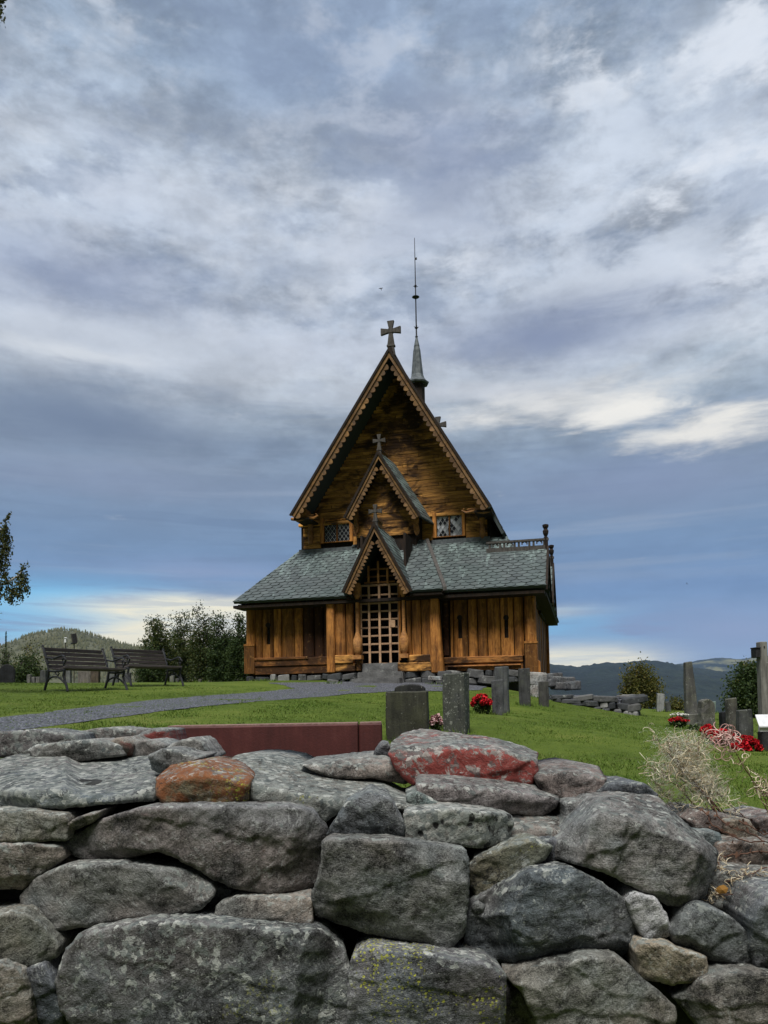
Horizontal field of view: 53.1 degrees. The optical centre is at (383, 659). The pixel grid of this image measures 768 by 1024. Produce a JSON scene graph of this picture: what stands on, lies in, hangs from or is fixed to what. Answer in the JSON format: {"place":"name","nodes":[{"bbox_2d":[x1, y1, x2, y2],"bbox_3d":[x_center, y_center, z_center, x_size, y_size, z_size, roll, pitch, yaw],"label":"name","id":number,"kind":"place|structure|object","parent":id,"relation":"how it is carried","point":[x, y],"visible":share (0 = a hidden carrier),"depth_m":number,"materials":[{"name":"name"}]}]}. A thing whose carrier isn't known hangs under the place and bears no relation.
{"place":"outdoors","nodes":[
{"label":"outdoors","id":0,"kind":"place"},
{"bbox_2d":[0,630,215,682],"bbox_3d":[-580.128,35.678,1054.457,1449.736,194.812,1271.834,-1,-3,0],"label":"hill","id":1,"kind":"structure","parent":0,"point":[57,680],"depth_m":1019.34,"materials":[{"name":"green plant"}]},
{"bbox_2d":[0,627,237,682],"bbox_3d":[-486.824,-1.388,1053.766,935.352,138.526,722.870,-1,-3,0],"label":"forest","id":2,"kind":"object","parent":1,"relation":"on","point":[55,638],"visible":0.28,"depth_m":1067.85,"materials":[{"name":"green plant"}]},
{"bbox_2d":[0,680,767,811],"bbox_3d":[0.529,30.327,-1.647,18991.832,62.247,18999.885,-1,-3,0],"label":"lawn","id":3,"kind":"structure","parent":0,"point":[479,728],"depth_m":10.36,"materials":[{"name":"green plant"}]},
{"bbox_2d":[5,632,6,660],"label":"pole","id":4,"kind":"object","parent":3,"relation":"on","point":[5,642],"visible":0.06,"depth_m":52.19,"materials":[{"name":"grey metal"}]},
{"bbox_2d":[0,664,14,682],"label":"gravestone","id":5,"kind":"object","parent":3,"relation":"on","point":[7,673],"visible":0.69,"depth_m":20.79,"materials":[{"name":"grey stone"}]},
{"bbox_2d":[0,646,15,666],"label":"shrub","id":6,"kind":"object","parent":3,"relation":"on","point":[3,662],"visible":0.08,"depth_m":36.12,"materials":[{"name":"green plant"}]},
{"bbox_2d":[0,0,30,613],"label":"birch tree","id":7,"kind":"object","parent":3,"relation":"on","point":[5,550],"visible":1,"depth_m":13.97,"materials":[{"name":"green plant"}]},
{"bbox_2d":[27,674,31,682],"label":"gravestone","id":8,"kind":"object","parent":3,"relation":"on","point":[29,676],"visible":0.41,"depth_m":22.47,"materials":[{"name":"grey stone"}]},
{"bbox_2d":[10,650,51,682],"bbox_3d":[-12.582,0.595,27.092,1.544,1.920,1.661,-2,-3,22],"label":"shrub","id":9,"kind":"object","parent":3,"relation":"on","point":[23,671],"visible":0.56,"depth_m":26.85,"materials":[{"name":"green plant"}]},
{"bbox_2d":[12,639,52,682],"bbox_3d":[-15.653,1.109,33.956,2.422,4.198,2.207,-1,-3,0],"label":"shrub","id":10,"kind":"object","parent":3,"relation":"on","point":[32,653],"visible":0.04,"depth_m":34.24,"materials":[{"name":"green plant"}]},
{"bbox_2d":[40,670,46,682],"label":"gravestone","id":11,"kind":"object","parent":3,"relation":"on","point":[43,675],"visible":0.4,"depth_m":22.47,"materials":[{"name":"grey stone"}]},
{"bbox_2d":[64,637,66,678],"bbox_3d":[-8.514,0.111,20.550,0.075,1.428,0.080,-1,-3,0],"label":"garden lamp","id":12,"kind":"object","parent":3,"relation":"on","point":[65,640],"visible":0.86,"depth_m":20.55,"materials":[{"name":"white metal"}]},
{"bbox_2d":[66,671,71,682],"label":"gravestone","id":13,"kind":"object","parent":3,"relation":"on","point":[68,676],"visible":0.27,"depth_m":22.47,"materials":[{"name":"grey stone"}]},
{"bbox_2d":[71,633,77,682],"bbox_3d":[-8.280,0.053,20.548,0.165,1.542,0.117,1,-4,-35],"label":"notice panel","id":14,"kind":"object","parent":3,"relation":"on","point":[74,639],"visible":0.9,"depth_m":20.55,"materials":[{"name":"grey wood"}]},
{"bbox_2d":[41,645,127,690],"bbox_3d":[-6.099,0.181,15.730,0.851,0.953,1.472,-3,-4,32],"label":"park bench","id":15,"kind":"object","parent":3,"relation":"on","point":[77,658],"visible":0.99,"depth_m":15.79,"materials":[{"name":"grey wood"}]},
{"bbox_2d":[78,671,90,682],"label":"gravestone","id":16,"kind":"object","parent":3,"relation":"on","point":[84,676],"visible":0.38,"depth_m":22.46,"materials":[{"name":"grey stone"}]},
{"bbox_2d":[91,671,99,682],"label":"gravestone","id":17,"kind":"object","parent":3,"relation":"on","point":[95,676],"visible":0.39,"depth_m":22.46,"materials":[{"name":"stone"}]},
{"bbox_2d":[106,674,118,682],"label":"gravestone","id":18,"kind":"object","parent":3,"relation":"on","point":[111,680],"visible":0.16,"depth_m":22.46,"materials":[{"name":"grey stone"}]},
{"bbox_2d":[122,672,131,682],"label":"gravestone","id":19,"kind":"object","parent":3,"relation":"on","point":[126,679],"visible":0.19,"depth_m":22.47,"materials":[{"name":"grey stone"}]},
{"bbox_2d":[110,646,183,685],"bbox_3d":[-5.554,0.163,18.078,0.851,0.953,1.472,-3,-4,38],"label":"park bench","id":20,"kind":"object","parent":3,"relation":"on","point":[141,664],"visible":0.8,"depth_m":18.22,"materials":[{"name":"grey wood"}]},
{"bbox_2d":[131,638,165,681],"bbox_3d":[-9.131,0.446,30.090,1.502,2.614,1.520,-1,-3,0],"label":"shrub","id":21,"kind":"object","parent":3,"relation":"on","point":[145,675],"visible":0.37,"depth_m":29.89,"materials":[{"name":"green plant"}]},
{"bbox_2d":[137,614,179,681],"bbox_3d":[-9.018,0.012,31.082,1.741,3.738,1.744,-1,-3,0],"label":"young tree","id":22,"kind":"object","parent":3,"relation":"on","point":[161,640],"visible":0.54,"depth_m":30.84,"materials":[{"name":"green plant"}]},
{"bbox_2d":[169,675,174,682],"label":"gravestone","id":23,"kind":"object","parent":3,"relation":"on","point":[172,677],"visible":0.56,"depth_m":22.46,"materials":[{"name":"grey stone"}]},
{"bbox_2d":[168,609,196,681],"bbox_3d":[-8.678,0.024,33.139,1.935,4.384,1.904,-1,-3,0],"label":"young tree","id":24,"kind":"object","parent":3,"relation":"on","point":[182,643],"visible":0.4,"depth_m":32.93,"materials":[{"name":"green plant"}]},
{"bbox_2d":[183,599,216,681],"bbox_3d":[-7.602,-0.273,32.093,2.162,4.471,1.895,-1,-3,0],"label":"young tree","id":25,"kind":"object","parent":3,"relation":"on","point":[199,664],"visible":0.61,"depth_m":31.83,"materials":[{"name":"green plant"}]},
{"bbox_2d":[201,610,236,681],"bbox_3d":[-6.541,-0.123,31.103,1.757,3.764,1.700,-3,-4,38],"label":"young tree","id":26,"kind":"object","parent":3,"relation":"on","point":[221,643],"visible":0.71,"depth_m":30.80,"materials":[{"name":"green plant"}]},
{"bbox_2d":[221,611,248,681],"bbox_3d":[-5.593,-0.156,30.092,1.521,3.477,1.566,-1,-3,0],"label":"young tree","id":27,"kind":"object","parent":3,"relation":"on","point":[234,655],"visible":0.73,"depth_m":29.80,"materials":[{"name":"green plant"}]},
{"bbox_2d":[0,682,487,730],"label":"gravel path","id":28,"kind":"structure","parent":3,"relation":"on","point":[310,688],"depth_m":12.62,"materials":[{"name":"grey gravel"}]},
{"bbox_2d":[428,676,441,680],"bbox_3d":[1.356,0.499,20.394,0.382,0.145,0.289,-1,-3,0],"label":"rock","id":29,"kind":"object","parent":28,"relation":"on","point":[434,678],"visible":1,"depth_m":20.26,"materials":[{"name":"stone"}]},
{"bbox_2d":[168,721,381,756],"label":"red stone slab","id":30,"kind":"structure","parent":3,"relation":"on","point":[320,739],"depth_m":4.00,"materials":[{"name":"red stone"}]},
{"bbox_2d":[353,662,405,682],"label":"stone steps","id":31,"kind":"structure","parent":3,"relation":"on","point":[380,673],"depth_m":21.12,"materials":[{"name":"grey stone"}]},
{"bbox_2d":[0,726,767,1023],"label":"dry stone wall","id":32,"kind":"structure","parent":3,"relation":"on","point":[168,875],"depth_m":2.28,"materials":[{"name":"grey stone"}]},
{"bbox_2d":[637,721,746,818],"bbox_3d":[1.167,0.440,2.858,0.442,0.426,0.254,-2,-3,11],"label":"dry willowherb","id":33,"kind":"object","parent":32,"relation":"on","point":[685,769],"visible":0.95,"depth_m":2.85,"materials":[{"name":"beige plant"}]},
{"bbox_2d":[715,885,727,893],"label":"fallen leaf","id":34,"kind":"object","parent":32,"relation":"on","point":[722,889],"visible":1,"depth_m":2.35,"materials":[{"name":"yellow"}]},
{"bbox_2d":[700,806,767,845],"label":"dead vine","id":35,"kind":"object","parent":32,"relation":"on","point":[716,815],"visible":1,"depth_m":2.61,"materials":[{"name":"brown plant"}]},
{"bbox_2d":[702,851,767,903],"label":"dry willowherb","id":36,"kind":"object","parent":32,"relation":"on","point":[731,879],"visible":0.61,"depth_m":2.41,"materials":[{"name":"beige plant"}]},
{"bbox_2d":[705,722,767,812],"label":"dry willowherb","id":37,"kind":"object","parent":32,"relation":"on","point":[728,740],"visible":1,"depth_m":2.79,"materials":[{"name":"beige plant"}]},
{"bbox_2d":[720,819,767,857],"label":"dead vine","id":38,"kind":"object","parent":32,"relation":"on","point":[736,855],"visible":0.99,"depth_m":2.50,"materials":[{"name":"brown plant"}]},
{"bbox_2d":[732,753,767,814],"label":"dry willowherb","id":39,"kind":"object","parent":32,"relation":"on","point":[761,786],"visible":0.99,"depth_m":2.77,"materials":[{"name":"beige plant"}]},
{"bbox_2d":[233,238,558,690],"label":"stave church","id":40,"kind":"structure","parent":3,"relation":"on","point":[413,562],"depth_m":22.69,"materials":[{"name":"brown wood"}]},
{"bbox_2d":[320,518,352,543],"bbox_3d":[-1.517,-4.158,24.662,1.095,0.823,0.140,-2,-3,14],"label":"window","id":41,"kind":"structure","parent":40,"relation":"in","point":[338,533],"depth_m":24.67,"materials":[{"name":"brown wood"}]},
{"bbox_2d":[432,512,465,538],"bbox_3d":[2.007,-4.166,23.747,1.016,0.782,0.140,-2,-3,14],"label":"window","id":42,"kind":"structure","parent":40,"relation":"in","point":[441,527],"depth_m":23.76,"materials":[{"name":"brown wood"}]},
{"bbox_2d":[386,691,428,740],"bbox_3d":[0.260,0.753,8.384,0.472,0.828,0.146,-1,-3,9],"label":"gravestone","id":43,"kind":"object","parent":3,"relation":"on","point":[406,711],"visible":0.6,"depth_m":8.33,"materials":[{"name":"grey stone"}]},
{"bbox_2d":[394,684,425,691],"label":"gravestone","id":44,"kind":"object","parent":3,"relation":"on","point":[411,687],"visible":0.23,"depth_m":9.13,"materials":[{"name":"grey stone"}]},
{"bbox_2d":[429,713,442,730],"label":"flower bush","id":45,"kind":"object","parent":3,"relation":"on","point":[436,722],"visible":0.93,"depth_m":9.15,"materials":[{"name":"pink plant"}]},
{"bbox_2d":[442,672,469,733],"bbox_3d":[0.906,0.667,9.611,0.307,1.006,0.183,-3,-3,30],"label":"gravestone","id":46,"kind":"object","parent":3,"relation":"on","point":[456,702],"visible":0.73,"depth_m":9.54,"materials":[{"name":"grey stone"}]},
{"bbox_2d":[470,693,492,713],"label":"flower bush","id":47,"kind":"object","parent":3,"relation":"on","point":[481,701],"visible":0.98,"depth_m":12.29,"materials":[{"name":"red plant"}]},
{"bbox_2d":[491,680,503,714],"bbox_3d":[1.863,0.743,12.559,0.198,0.833,0.101,-2,-3,12],"label":"gravestone","id":48,"kind":"object","parent":3,"relation":"on","point":[497,686],"visible":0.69,"depth_m":12.52,"materials":[{"name":"grey stone"}]},
{"bbox_2d":[495,666,509,712],"bbox_3d":[2.142,0.668,13.916,0.242,1.091,0.129,-2,-3,22],"label":"gravestone","id":49,"kind":"object","parent":3,"relation":"on","point":[501,673],"visible":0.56,"depth_m":13.86,"materials":[{"name":"grey stone"}]},
{"bbox_2d":[518,668,530,705],"bbox_3d":[3.038,0.710,16.614,0.255,1.058,0.135,-1,-3,8],"label":"gravestone","id":50,"kind":"object","parent":3,"relation":"on","point":[524,686],"visible":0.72,"depth_m":16.56,"materials":[{"name":"grey stone"}]},
{"bbox_2d":[538,681,548,706],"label":"gravestone","id":51,"kind":"object","parent":3,"relation":"on","point":[543,688],"visible":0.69,"depth_m":16.71,"materials":[{"name":"grey stone"}]},
{"bbox_2d":[549,695,626,710],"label":"gravel terrace","id":52,"kind":"structure","parent":3,"relation":"on","point":[619,699],"depth_m":18.10,"materials":[{"name":"grey gravel"}]},
{"bbox_2d":[530,684,538,697],"bbox_3d":[3.656,0.783,18.596,0.226,0.366,0.231,2,-4,-45],"label":"rock","id":53,"kind":"object","parent":52,"relation":"on","point":[534,690],"visible":0.57,"depth_m":18.50,"materials":[{"name":"stone"}]},
{"bbox_2d":[530,672,548,685],"bbox_3d":[3.842,0.484,19.191,0.559,0.371,0.398,-1,-3,0],"label":"rock","id":54,"kind":"object","parent":52,"relation":"on","point":[536,678],"visible":0.59,"depth_m":19.03,"materials":[{"name":"stone"}]},
{"bbox_2d":[565,680,580,690],"bbox_3d":[4.848,0.668,19.807,0.412,0.256,0.450,-1,-3,0],"label":"rock","id":55,"kind":"object","parent":52,"relation":"on","point":[575,685],"visible":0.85,"depth_m":19.61,"materials":[{"name":"stone"}]},
{"bbox_2d":[548,676,571,681],"bbox_3d":[4.593,0.531,20.001,0.670,0.219,0.481,-1,-3,0],"label":"rock","id":56,"kind":"object","parent":55,"relation":"on","point":[562,679],"visible":0.51,"depth_m":19.80,"materials":[{"name":"stone"}]},
{"bbox_2d":[547,673,562,676],"bbox_3d":[4.461,0.432,20.208,0.518,0.181,0.469,-1,-3,0],"label":"rock","id":57,"kind":"object","parent":56,"relation":"on","point":[554,674],"visible":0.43,"depth_m":20.00,"materials":[{"name":"stone"}]},
{"bbox_2d":[550,682,570,689],"bbox_3d":[4.500,0.671,19.601,0.555,0.213,0.439,-1,-3,0],"label":"rock","id":58,"kind":"object","parent":55,"relation":"on","point":[563,686],"visible":0.84,"depth_m":19.40,"materials":[{"name":"stone"}]},
{"bbox_2d":[548,678,558,686],"bbox_3d":[4.231,0.593,19.606,0.441,0.235,0.469,-3,-4,34],"label":"rock","id":59,"kind":"object","parent":58,"relation":"on","point":[552,682],"visible":0.48,"depth_m":19.39,"materials":[{"name":"stone"}]},
{"bbox_2d":[551,694,647,715],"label":"terrace wall","id":60,"kind":"structure","parent":3,"relation":"on","point":[630,704],"depth_m":17.90,"materials":[{"name":"grey stone"}]},
{"bbox_2d":[617,672,642,707],"bbox_3d":[8.289,1.230,26.021,0.796,1.624,0.894,1,-4,-36],"label":"shrub","id":61,"kind":"object","parent":3,"relation":"on","point":[629,688],"visible":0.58,"depth_m":25.93,"materials":[{"name":"green plant"}]},
{"bbox_2d":[619,651,668,708],"bbox_3d":[9.201,0.964,27.023,1.773,2.537,1.712,-1,-3,0],"label":"shrub","id":62,"kind":"object","parent":3,"relation":"on","point":[649,687],"visible":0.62,"depth_m":26.82,"materials":[{"name":"green plant"}]},
{"bbox_2d":[656,693,664,711],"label":"gravestone","id":63,"kind":"object","parent":3,"relation":"on","point":[660,699],"visible":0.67,"depth_m":21.52,"materials":[{"name":"grey stone"}]},
{"bbox_2d":[665,701,670,711],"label":"gravestone","id":64,"kind":"object","parent":3,"relation":"on","point":[668,705],"visible":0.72,"depth_m":21.36,"materials":[{"name":"grey stone"}]},
{"bbox_2d":[670,694,683,710],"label":"shrub","id":65,"kind":"object","parent":3,"relation":"on","point":[677,706],"visible":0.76,"depth_m":24.84,"materials":[{"name":"green plant"}]},
{"bbox_2d":[668,716,689,727],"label":"flower bush","id":66,"kind":"object","parent":3,"relation":"on","point":[679,721],"visible":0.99,"depth_m":13.90,"materials":[{"name":"red plant"}]},
{"bbox_2d":[670,712,688,718],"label":"flower bush","id":67,"kind":"object","parent":3,"relation":"on","point":[682,715],"visible":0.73,"depth_m":14.13,"materials":[{"name":"white plant"}]},
{"bbox_2d":[679,661,697,724],"bbox_3d":[6.108,0.817,15.325,0.408,1.566,0.260,-3,-3,0],"label":"stone stele","id":68,"kind":"object","parent":3,"relation":"on","point":[690,704],"visible":0.51,"depth_m":15.27,"materials":[{"name":"grey stone"}]},
{"bbox_2d":[687,724,699,731],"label":"flower bush","id":69,"kind":"object","parent":3,"relation":"on","point":[695,726],"visible":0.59,"depth_m":12.53,"materials":[{"name":"green plant"}]},
{"bbox_2d":[697,699,715,727],"bbox_3d":[6.121,1.146,14.607,0.303,0.809,0.196,-1,-3,0],"label":"gravestone","id":70,"kind":"object","parent":3,"relation":"on","point":[706,712],"visible":0.63,"depth_m":14.54,"materials":[{"name":"grey stone"}]},
{"bbox_2d":[699,724,714,738],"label":"flower bush","id":71,"kind":"object","parent":3,"relation":"on","point":[708,726],"visible":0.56,"depth_m":10.73,"materials":[{"name":"red plant"}]},
{"bbox_2d":[707,728,734,745],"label":"flower bush","id":72,"kind":"object","parent":3,"relation":"on","point":[717,739],"visible":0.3,"depth_m":9.90,"materials":[{"name":"pink plant"}]},
{"bbox_2d":[719,711,725,728],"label":"gravestone","id":73,"kind":"object","parent":3,"relation":"on","point":[722,718],"visible":0.2,"depth_m":12.75,"materials":[{"name":"grey stone"}]},
{"bbox_2d":[725,698,736,732],"bbox_3d":[4.843,0.980,10.708,0.238,0.903,0.250,-1,-3,0],"label":"gravestone","id":74,"kind":"object","parent":3,"relation":"on","point":[730,707],"visible":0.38,"depth_m":10.66,"materials":[{"name":"grey stone"}]},
{"bbox_2d":[717,660,757,716],"bbox_3d":[9.024,0.825,19.002,1.558,1.800,1.450,-1,-3,0],"label":"shrub","id":75,"kind":"object","parent":3,"relation":"on","point":[745,692],"visible":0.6,"depth_m":18.83,"materials":[{"name":"green plant"}]},
{"bbox_2d":[728,658,757,711],"bbox_3d":[10.147,0.826,21.077,1.313,1.887,1.324,-1,-3,0],"label":"shrub","id":76,"kind":"object","parent":3,"relation":"on","point":[746,665],"visible":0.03,"depth_m":20.99,"materials":[{"name":"green plant"}]},
{"bbox_2d":[736,709,753,737],"bbox_3d":[4.860,1.025,10.353,0.195,0.720,0.138,-1,-3,0],"label":"gravestone","id":77,"kind":"object","parent":3,"relation":"on","point":[744,722],"visible":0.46,"depth_m":10.31,"materials":[{"name":"grey stone"}]},
{"bbox_2d":[730,735,763,751],"bbox_3d":[4.390,1.082,9.373,0.375,0.340,0.410,-1,-3,0],"label":"flower bush","id":78,"kind":"object","parent":3,"relation":"on","point":[748,742],"visible":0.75,"depth_m":9.25,"materials":[{"name":"red plant"}]},
{"bbox_2d":[750,642,767,714],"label":"wooden post","id":79,"kind":"object","parent":3,"relation":"on","point":[759,652],"visible":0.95,"depth_m":9.97,"materials":[{"name":"grey wood"}]},
{"bbox_2d":[755,714,767,750],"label":"lectern sign","id":80,"kind":"object","parent":3,"relation":"on","point":[762,732],"visible":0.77,"depth_m":9.39,"materials":[{"name":"white metal"}]},
{"bbox_2d":[0,0,767,666],"label":"sky","id":81,"kind":"structure","parent":0,"point":[207,207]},
{"bbox_2d":[548,660,737,711],"bbox_3d":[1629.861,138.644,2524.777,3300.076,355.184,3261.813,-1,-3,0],"label":"ridge","id":82,"kind":"structure","parent":0,"point":[601,679],"depth_m":1830.34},
{"bbox_2d":[679,658,756,672],"bbox_3d":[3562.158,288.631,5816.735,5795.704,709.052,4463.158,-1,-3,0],"label":"ridge","id":83,"kind":"structure","parent":0,"point":[718,664],"depth_m":5720.44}
]}

